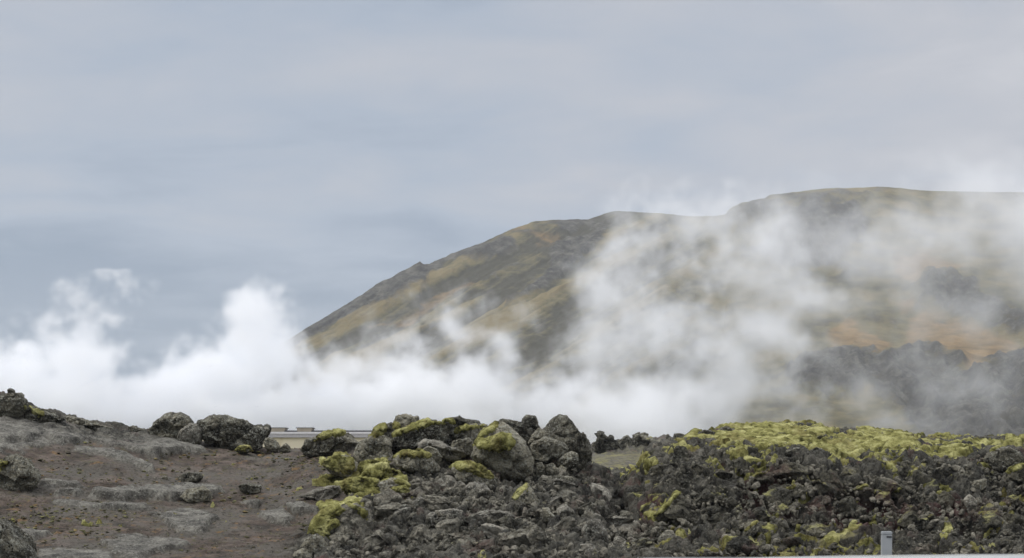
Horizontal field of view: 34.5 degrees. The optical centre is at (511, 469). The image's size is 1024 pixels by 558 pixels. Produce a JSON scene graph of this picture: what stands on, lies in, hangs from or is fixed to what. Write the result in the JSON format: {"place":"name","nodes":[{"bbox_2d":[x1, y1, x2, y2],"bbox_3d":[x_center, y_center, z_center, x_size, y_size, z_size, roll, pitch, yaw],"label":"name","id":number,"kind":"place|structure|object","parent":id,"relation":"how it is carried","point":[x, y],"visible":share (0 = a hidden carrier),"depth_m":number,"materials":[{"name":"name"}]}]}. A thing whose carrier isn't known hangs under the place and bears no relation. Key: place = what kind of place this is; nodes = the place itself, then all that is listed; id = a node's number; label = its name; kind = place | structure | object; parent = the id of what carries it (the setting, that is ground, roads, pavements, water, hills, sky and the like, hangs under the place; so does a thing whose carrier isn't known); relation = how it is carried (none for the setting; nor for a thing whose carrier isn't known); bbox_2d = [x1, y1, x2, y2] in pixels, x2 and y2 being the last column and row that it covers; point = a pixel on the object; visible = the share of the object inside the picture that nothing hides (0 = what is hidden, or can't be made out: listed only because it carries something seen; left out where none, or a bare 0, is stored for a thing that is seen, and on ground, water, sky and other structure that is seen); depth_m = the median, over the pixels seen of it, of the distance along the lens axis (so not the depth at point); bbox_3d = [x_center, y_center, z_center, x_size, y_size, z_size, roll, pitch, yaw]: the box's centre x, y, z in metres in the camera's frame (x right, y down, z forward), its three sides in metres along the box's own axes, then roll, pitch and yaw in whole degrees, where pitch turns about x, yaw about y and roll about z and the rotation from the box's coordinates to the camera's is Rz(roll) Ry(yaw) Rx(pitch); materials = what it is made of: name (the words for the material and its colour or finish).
{"place":"outdoors","nodes":[
{"label":"outdoors","id":0,"kind":"place"},
{"bbox_2d":[0,391,1023,557],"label":"ground","id":1,"kind":"structure","parent":0,"point":[121,457],"depth_m":36.28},
{"bbox_2d":[0,392,28,417],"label":"boulder","id":2,"kind":"object","parent":1,"relation":"on","point":[15,405],"visible":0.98,"depth_m":42.85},
{"bbox_2d":[0,519,37,557],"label":"boulder","id":3,"kind":"object","parent":1,"relation":"on","point":[16,541],"visible":1,"depth_m":23.89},
{"bbox_2d":[0,453,40,490],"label":"boulder","id":4,"kind":"object","parent":1,"relation":"on","point":[18,471],"visible":0.94,"depth_m":37.01,"materials":[{"name":"stone"}]},
{"bbox_2d":[23,405,64,422],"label":"boulder","id":5,"kind":"object","parent":1,"relation":"on","point":[38,414],"visible":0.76,"depth_m":43.49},
{"bbox_2d":[66,416,113,429],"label":"boulder","id":6,"kind":"object","parent":1,"relation":"on","point":[92,425],"visible":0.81,"depth_m":44.63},
{"bbox_2d":[0,441,328,557],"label":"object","id":7,"kind":"structure","parent":1,"relation":"on","point":[77,517],"depth_m":36.23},
{"bbox_2d":[15,443,317,555],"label":"gravel","id":8,"kind":"structure","parent":1,"relation":"on","point":[173,483],"depth_m":38.83,"materials":[{"name":"gravel"}]},
{"bbox_2d":[148,412,193,438],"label":"boulder","id":9,"kind":"object","parent":1,"relation":"on","point":[170,424],"visible":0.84,"depth_m":45.03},
{"bbox_2d":[177,423,201,444],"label":"boulder","id":10,"kind":"object","parent":1,"relation":"on","point":[190,433],"visible":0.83,"depth_m":44.55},
{"bbox_2d":[178,472,202,481],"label":"boulder","id":11,"kind":"object","parent":1,"relation":"on","point":[191,477],"visible":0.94,"depth_m":39.93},
{"bbox_2d":[180,486,212,502],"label":"boulder","id":12,"kind":"object","parent":1,"relation":"on","point":[197,494],"visible":0.94,"depth_m":37.66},
{"bbox_2d":[197,414,270,451],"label":"boulder","id":13,"kind":"object","parent":1,"relation":"on","point":[225,431],"visible":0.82,"depth_m":44.70,"materials":[{"name":"stone"}]},
{"bbox_2d":[235,445,253,453],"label":"stone","id":14,"kind":"object","parent":1,"relation":"on","point":[244,449],"visible":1,"depth_m":43.73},
{"bbox_2d":[237,483,261,493],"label":"boulder","id":15,"kind":"object","parent":1,"relation":"on","point":[249,488],"visible":1,"depth_m":39.12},
{"bbox_2d":[263,437,280,451],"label":"boulder","id":16,"kind":"object","parent":1,"relation":"on","point":[271,444],"visible":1,"depth_m":44.52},
{"bbox_2d":[203,427,371,447],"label":"building","id":17,"kind":"structure","parent":1,"relation":"on","point":[282,436],"depth_m":150.00,"materials":[{"name":"white paint"}]},
{"bbox_2d":[293,548,312,557],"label":"boulder","id":18,"kind":"object","parent":1,"relation":"on","point":[303,553],"visible":0.98,"depth_m":31.69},
{"bbox_2d":[300,533,327,556],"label":"boulder","id":19,"kind":"object","parent":1,"relation":"on","point":[314,543],"visible":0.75,"depth_m":31.86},
{"bbox_2d":[298,485,341,500],"bbox_3d":[-4.351,0.539,37.572,1.018,0.385,0.801,0,0,0],"label":"rock slab","id":20,"kind":"object","parent":1,"relation":"on","point":[327,492],"visible":0.87,"depth_m":37.25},
{"bbox_2d":[300,428,357,456],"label":"boulder","id":21,"kind":"object","parent":1,"relation":"on","point":[328,442],"visible":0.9,"depth_m":42.44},
{"bbox_2d":[322,454,357,477],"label":"boulder","id":22,"kind":"object","parent":1,"relation":"on","point":[341,465],"visible":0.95,"depth_m":38.41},
{"bbox_2d":[307,501,373,540],"bbox_3d":[-3.463,1.096,33.400,1.352,0.936,1.262,0,0,0],"label":"boulder","id":23,"kind":"object","parent":1,"relation":"on","point":[344,518],"visible":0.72,"depth_m":33.02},
{"bbox_2d":[341,476,379,494],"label":"boulder","id":24,"kind":"object","parent":1,"relation":"on","point":[356,484],"visible":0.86,"depth_m":36.77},
{"bbox_2d":[357,459,379,472],"bbox_3d":[-3.326,-0.064,38.354,0.532,0.381,0.585,0,0,0],"label":"moss","id":25,"kind":"object","parent":1,"relation":"on","point":[362,466],"visible":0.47,"depth_m":38.20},
{"bbox_2d":[353,432,392,462],"bbox_3d":[-3.330,-0.510,39.763,1.029,0.823,0.918,0,0,0],"label":"boulder","id":26,"kind":"object","parent":1,"relation":"on","point":[373,445],"visible":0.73,"depth_m":39.43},
{"bbox_2d":[363,534,388,546],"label":"lava rock","id":27,"kind":"object","parent":1,"relation":"on","point":[377,540],"visible":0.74,"depth_m":31.95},
{"bbox_2d":[359,459,402,479],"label":"boulder","id":28,"kind":"object","parent":1,"relation":"on","point":[381,470],"visible":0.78,"depth_m":37.43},
{"bbox_2d":[371,421,400,438],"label":"boulder","id":29,"kind":"object","parent":1,"relation":"on","point":[386,429],"visible":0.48,"depth_m":40.41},
{"bbox_2d":[373,489,402,505],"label":"lava rock","id":30,"kind":"object","parent":1,"relation":"on","point":[389,495],"visible":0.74,"depth_m":35.76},
{"bbox_2d":[373,503,403,520],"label":"lava rock","id":31,"kind":"object","parent":1,"relation":"on","point":[383,511],"visible":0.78,"depth_m":34.65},
{"bbox_2d":[379,477,411,495],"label":"boulder","id":32,"kind":"object","parent":1,"relation":"on","point":[399,485],"visible":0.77,"depth_m":36.21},
{"bbox_2d":[394,414,418,427],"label":"boulder","id":33,"kind":"object","parent":1,"relation":"on","point":[403,420],"visible":0.48,"depth_m":41.05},
{"bbox_2d":[410,524,430,541],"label":"lava rock","id":34,"kind":"object","parent":1,"relation":"on","point":[423,529],"visible":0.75,"depth_m":33.03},
{"bbox_2d":[391,417,455,451],"bbox_3d":[-2.212,-0.848,40.275,1.697,0.869,1.460,0,0,0],"label":"boulder","id":35,"kind":"object","parent":1,"relation":"on","point":[411,435],"visible":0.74,"depth_m":39.79,"materials":[{"name":"stone"}]},
{"bbox_2d":[423,446,441,464],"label":"boulder","id":36,"kind":"object","parent":1,"relation":"on","point":[436,456],"visible":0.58,"depth_m":38.20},
{"bbox_2d":[424,495,450,505],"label":"lava rock","id":37,"kind":"object","parent":1,"relation":"on","point":[434,500],"visible":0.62,"depth_m":35.12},
{"bbox_2d":[417,438,468,461],"bbox_3d":[-1.640,-0.477,39.250,1.219,0.577,1.244,0,0,0],"label":"boulder","id":38,"kind":"object","parent":1,"relation":"on","point":[449,453],"visible":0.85,"depth_m":38.80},
{"bbox_2d":[434,475,456,488],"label":"lava rock","id":39,"kind":"object","parent":1,"relation":"on","point":[446,480],"visible":0.54,"depth_m":36.67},
{"bbox_2d":[435,518,461,531],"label":"lava rock","id":40,"kind":"object","parent":1,"relation":"on","point":[454,524],"visible":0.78,"depth_m":33.47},
{"bbox_2d":[438,508,462,518],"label":"boulder","id":41,"kind":"object","parent":1,"relation":"on","point":[452,512],"visible":0.59,"depth_m":34.45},
{"bbox_2d":[445,530,476,541],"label":"lava rock","id":42,"kind":"object","parent":1,"relation":"on","point":[466,535],"visible":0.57,"depth_m":32.79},
{"bbox_2d":[451,437,472,457],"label":"boulder","id":43,"kind":"object","parent":1,"relation":"on","point":[465,444],"visible":0.7,"depth_m":39.28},
{"bbox_2d":[451,415,480,428],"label":"boulder","id":44,"kind":"object","parent":1,"relation":"on","point":[459,420],"visible":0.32,"depth_m":40.85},
{"bbox_2d":[453,423,487,441],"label":"boulder","id":45,"kind":"object","parent":1,"relation":"on","point":[472,431],"visible":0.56,"depth_m":40.04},
{"bbox_2d":[463,512,482,527],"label":"lava rock","id":46,"kind":"object","parent":1,"relation":"on","point":[474,517],"visible":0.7,"depth_m":33.91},
{"bbox_2d":[451,460,497,488],"bbox_3d":[-0.849,0.127,37.202,1.079,0.696,1.253,0,0,0],"label":"boulder","id":47,"kind":"object","parent":1,"relation":"on","point":[466,471],"visible":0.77,"depth_m":36.76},
{"bbox_2d":[463,481,491,499],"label":"boulder","id":48,"kind":"object","parent":1,"relation":"on","point":[482,489],"visible":0.73,"depth_m":36.02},
{"bbox_2d":[481,523,510,544],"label":"lava rock","id":49,"kind":"object","parent":1,"relation":"on","point":[490,531],"visible":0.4,"depth_m":32.88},
{"bbox_2d":[479,510,514,520],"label":"lava rock","id":50,"kind":"object","parent":1,"relation":"on","point":[496,515],"visible":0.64,"depth_m":34.18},
{"bbox_2d":[471,420,533,480],"bbox_3d":[-0.223,-0.420,38.344,1.484,1.458,1.786,0,0,0],"label":"boulder","id":51,"kind":"object","parent":1,"relation":"on","point":[502,448],"visible":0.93,"depth_m":37.82,"materials":[{"name":"stone"}]},
{"bbox_2d":[491,514,516,527],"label":"lava rock","id":52,"kind":"object","parent":1,"relation":"on","point":[507,520],"visible":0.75,"depth_m":33.72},
{"bbox_2d":[499,418,533,443],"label":"boulder","id":53,"kind":"object","parent":1,"relation":"on","point":[525,432],"visible":0.43,"depth_m":40.49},
{"bbox_2d":[11,419,1023,557],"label":"moss","id":54,"kind":"object","parent":1,"relation":"on","point":[871,439],"visible":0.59,"depth_m":38.61,"materials":[{"name":"plant"}]},
{"bbox_2d":[499,532,535,552],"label":"lava rock","id":55,"kind":"object","parent":1,"relation":"on","point":[508,539],"visible":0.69,"depth_m":31.84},
{"bbox_2d":[15,435,1023,557],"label":"rubble","id":56,"kind":"object","parent":1,"relation":"on","point":[649,530],"visible":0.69,"depth_m":34.69,"materials":[{"name":"stone"}]},
{"bbox_2d":[392,448,439,474],"bbox_3d":[-2.204,-0.172,38.059,1.136,0.671,1.106,0,0,0],"label":"boulder","id":57,"kind":"object","parent":56,"relation":"on","point":[413,461],"visible":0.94,"depth_m":37.70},
{"bbox_2d":[512,482,539,506],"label":"boulder","id":58,"kind":"object","parent":1,"relation":"on","point":[525,494],"visible":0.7,"depth_m":35.54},
{"bbox_2d":[521,415,539,431],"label":"boulder","id":59,"kind":"object","parent":1,"relation":"on","point":[532,420],"visible":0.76,"depth_m":40.58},
{"bbox_2d":[515,525,547,543],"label":"lava rock","id":60,"kind":"object","parent":1,"relation":"on","point":[534,533],"visible":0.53,"depth_m":32.20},
{"bbox_2d":[528,428,553,444],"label":"boulder","id":61,"kind":"object","parent":1,"relation":"on","point":[538,433],"visible":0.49,"depth_m":39.59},
{"bbox_2d":[530,436,568,463],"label":"boulder","id":62,"kind":"object","parent":1,"relation":"on","point":[546,450],"visible":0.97,"depth_m":38.64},
{"bbox_2d":[551,516,576,531],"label":"lava rock","id":63,"kind":"object","parent":1,"relation":"on","point":[568,522],"visible":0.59,"depth_m":33.69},
{"bbox_2d":[552,476,577,481],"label":"boulder","id":64,"kind":"object","parent":1,"relation":"on","point":[569,478],"visible":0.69,"depth_m":37.76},
{"bbox_2d":[545,463,557,475],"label":"boulder","id":65,"kind":"object","parent":64,"relation":"on","point":[551,468],"visible":0.9,"depth_m":38.14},
{"bbox_2d":[556,504,574,517],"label":"lava rock","id":66,"kind":"object","parent":1,"relation":"on","point":[561,510],"visible":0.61,"depth_m":34.94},
{"bbox_2d":[555,489,576,504],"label":"lava rock","id":67,"kind":"object","parent":1,"relation":"on","point":[566,493],"visible":0.63,"depth_m":36.29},
{"bbox_2d":[556,451,578,469],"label":"boulder","id":68,"kind":"object","parent":1,"relation":"on","point":[569,460],"visible":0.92,"depth_m":38.57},
{"bbox_2d":[544,414,592,471],"bbox_3d":[1.371,-0.612,40.217,1.200,1.491,1.542,0,0,0],"label":"boulder","id":69,"kind":"object","parent":1,"relation":"on","point":[562,428],"visible":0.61,"depth_m":39.68,"materials":[{"name":"stone"}]},
{"bbox_2d":[576,501,596,516],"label":"lava rock","id":70,"kind":"object","parent":1,"relation":"on","point":[580,510],"visible":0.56,"depth_m":35.24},
{"bbox_2d":[581,519,608,541],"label":"boulder","id":71,"kind":"object","parent":1,"relation":"on","point":[593,530],"visible":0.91,"depth_m":33.09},
{"bbox_2d":[589,483,611,500],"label":"lava rock","id":72,"kind":"object","parent":1,"relation":"on","point":[606,492],"visible":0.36,"depth_m":37.89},
{"bbox_2d":[592,430,623,452],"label":"boulder","id":73,"kind":"object","parent":1,"relation":"on","point":[603,443],"visible":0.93,"depth_m":104.78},
{"bbox_2d":[604,517,633,526],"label":"lava rock","id":74,"kind":"object","parent":1,"relation":"on","point":[616,522],"visible":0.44,"depth_m":35.46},
{"bbox_2d":[613,515,638,539],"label":"lava rock","id":75,"kind":"object","parent":1,"relation":"on","point":[626,527],"visible":0.38,"depth_m":35.43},
{"bbox_2d":[618,435,633,448],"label":"boulder","id":76,"kind":"object","parent":1,"relation":"on","point":[626,440],"visible":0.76,"depth_m":105.95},
{"bbox_2d":[629,537,652,549],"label":"lava rock","id":77,"kind":"object","parent":1,"relation":"on","point":[640,541],"visible":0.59,"depth_m":33.81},
{"bbox_2d":[632,432,655,446],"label":"boulder","id":78,"kind":"object","parent":1,"relation":"on","point":[643,438],"visible":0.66,"depth_m":106.83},
{"bbox_2d":[657,530,677,544],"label":"lava rock","id":79,"kind":"object","parent":1,"relation":"on","point":[665,535],"visible":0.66,"depth_m":33.64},
{"bbox_2d":[653,490,685,521],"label":"boulder","id":80,"kind":"object","parent":1,"relation":"on","point":[676,497],"visible":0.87,"depth_m":34.95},
{"bbox_2d":[664,505,691,525],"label":"lava rock","id":81,"kind":"object","parent":1,"relation":"on","point":[674,513],"visible":0.73,"depth_m":34.76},
{"bbox_2d":[672,445,688,464],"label":"lava rock","id":82,"kind":"object","parent":1,"relation":"on","point":[679,451],"visible":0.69,"depth_m":37.84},
{"bbox_2d":[690,463,710,476],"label":"lava rock","id":83,"kind":"object","parent":1,"relation":"on","point":[700,469],"visible":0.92,"depth_m":36.38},
{"bbox_2d":[692,487,722,504],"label":"lava rock","id":84,"kind":"object","parent":1,"relation":"on","point":[712,495],"visible":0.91,"depth_m":35.42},
{"bbox_2d":[732,457,748,474],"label":"lava rock","id":85,"kind":"object","parent":1,"relation":"on","point":[738,464],"visible":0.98,"depth_m":36.01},
{"bbox_2d":[726,536,758,555],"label":"lava rock","id":86,"kind":"object","parent":1,"relation":"on","point":[746,545],"visible":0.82,"depth_m":33.11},
{"bbox_2d":[742,520,759,536],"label":"boulder","id":87,"kind":"object","parent":1,"relation":"on","point":[752,528],"visible":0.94,"depth_m":33.74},
{"bbox_2d":[751,507,770,522],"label":"lava rock","id":88,"kind":"object","parent":1,"relation":"on","point":[763,515],"visible":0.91,"depth_m":34.45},
{"bbox_2d":[752,471,772,483],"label":"boulder","id":89,"kind":"object","parent":1,"relation":"on","point":[762,477],"visible":0.99,"depth_m":35.62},
{"bbox_2d":[762,484,798,509],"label":"lava rock","id":90,"kind":"object","parent":1,"relation":"on","point":[776,492],"visible":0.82,"depth_m":35.02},
{"bbox_2d":[775,500,788,514],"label":"lava rock","id":91,"kind":"object","parent":1,"relation":"on","point":[782,508],"visible":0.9,"depth_m":34.69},
{"bbox_2d":[772,462,807,480],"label":"lava rock","id":92,"kind":"object","parent":1,"relation":"on","point":[788,470],"visible":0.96,"depth_m":35.79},
{"bbox_2d":[780,536,801,547],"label":"lava rock","id":93,"kind":"object","parent":1,"relation":"on","point":[789,541],"visible":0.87,"depth_m":33.28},
{"bbox_2d":[786,483,805,499],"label":"boulder","id":94,"kind":"object","parent":1,"relation":"on","point":[794,486],"visible":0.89,"depth_m":35.13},
{"bbox_2d":[804,522,829,538],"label":"lava rock","id":95,"kind":"object","parent":1,"relation":"on","point":[817,529],"visible":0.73,"depth_m":33.90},
{"bbox_2d":[811,479,838,502],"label":"lava rock","id":96,"kind":"object","parent":1,"relation":"on","point":[826,488],"visible":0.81,"depth_m":35.19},
{"bbox_2d":[819,471,847,495],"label":"lava rock","id":97,"kind":"object","parent":96,"relation":"on","point":[834,479],"visible":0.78,"depth_m":35.45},
{"bbox_2d":[838,496,857,517],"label":"lava rock","id":98,"kind":"object","parent":1,"relation":"on","point":[848,503],"visible":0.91,"depth_m":34.72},
{"bbox_2d":[842,467,862,479],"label":"lava rock","id":99,"kind":"object","parent":1,"relation":"on","point":[849,471],"visible":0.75,"depth_m":35.79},
{"bbox_2d":[875,491,890,504],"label":"lava rock","id":100,"kind":"object","parent":1,"relation":"on","point":[882,496],"visible":0.89,"depth_m":35.03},
{"bbox_2d":[873,477,901,505],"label":"lava rock","id":101,"kind":"object","parent":1,"relation":"on","point":[878,481],"visible":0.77,"depth_m":35.41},
{"bbox_2d":[881,478,904,491],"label":"lava rock","id":102,"kind":"object","parent":1,"relation":"on","point":[890,483],"visible":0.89,"depth_m":35.21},
{"bbox_2d":[899,460,915,474],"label":"lava rock","id":103,"kind":"object","parent":1,"relation":"on","point":[906,465],"visible":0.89,"depth_m":35.90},
{"bbox_2d":[897,510,918,528],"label":"lava rock","id":104,"kind":"object","parent":1,"relation":"on","point":[906,519],"visible":0.87,"depth_m":34.24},
{"bbox_2d":[909,470,939,494],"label":"lava rock","id":105,"kind":"object","parent":1,"relation":"on","point":[917,477],"visible":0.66,"depth_m":35.46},
{"bbox_2d":[934,491,954,510],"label":"lava rock","id":106,"kind":"object","parent":1,"relation":"on","point":[947,498],"visible":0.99,"depth_m":34.92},
{"bbox_2d":[963,494,976,513],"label":"boulder","id":107,"kind":"object","parent":1,"relation":"on","point":[970,502],"visible":0.99,"depth_m":34.70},
{"bbox_2d":[971,478,986,492],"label":"boulder","id":108,"kind":"object","parent":1,"relation":"on","point":[980,484],"visible":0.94,"depth_m":35.43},
{"bbox_2d":[974,513,1002,534],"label":"lava rock","id":109,"kind":"object","parent":1,"relation":"on","point":[986,522],"visible":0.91,"depth_m":34.01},
{"bbox_2d":[984,445,1023,470],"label":"boulder","id":110,"kind":"object","parent":1,"relation":"on","point":[1003,457],"visible":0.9,"depth_m":36.26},
{"bbox_2d":[1001,494,1019,509],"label":"lava rock","id":111,"kind":"object","parent":1,"relation":"on","point":[1013,499],"visible":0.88,"depth_m":34.98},
{"bbox_2d":[1001,513,1023,525],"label":"lava rock","id":112,"kind":"object","parent":1,"relation":"on","point":[1015,518],"visible":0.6,"depth_m":34.17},
{"bbox_2d":[1005,463,1023,482],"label":"boulder","id":113,"kind":"object","parent":1,"relation":"on","point":[1015,472],"visible":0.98,"depth_m":35.83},
{"bbox_2d":[0,0,1023,423],"label":"sky","id":114,"kind":"structure","parent":0,"point":[188,188],"materials":[{"name":"grey"}]},
{"bbox_2d":[125,186,1023,443],"bbox_3d":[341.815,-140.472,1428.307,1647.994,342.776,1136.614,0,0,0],"label":"mountain","id":115,"kind":"structure","parent":0,"point":[890,307],"depth_m":1238.09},
{"bbox_2d":[637,557,756,557],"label":"parking lot","id":116,"kind":"structure","parent":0,"point":[699,557],"depth_m":32.06,"materials":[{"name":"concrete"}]},
{"bbox_2d":[881,531,891,554],"bbox_3d":[3.178,1.110,13.998,0.086,1.180,0.064,0,0,0],"label":"guide post","id":117,"kind":"object","parent":116,"relation":"on","point":[886,542],"visible":1,"depth_m":13.97,"materials":[{"name":"white"}]},
{"bbox_2d":[757,554,1023,557],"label":"road","id":118,"kind":"structure","parent":116,"relation":"on","point":[946,556],"depth_m":6.53,"materials":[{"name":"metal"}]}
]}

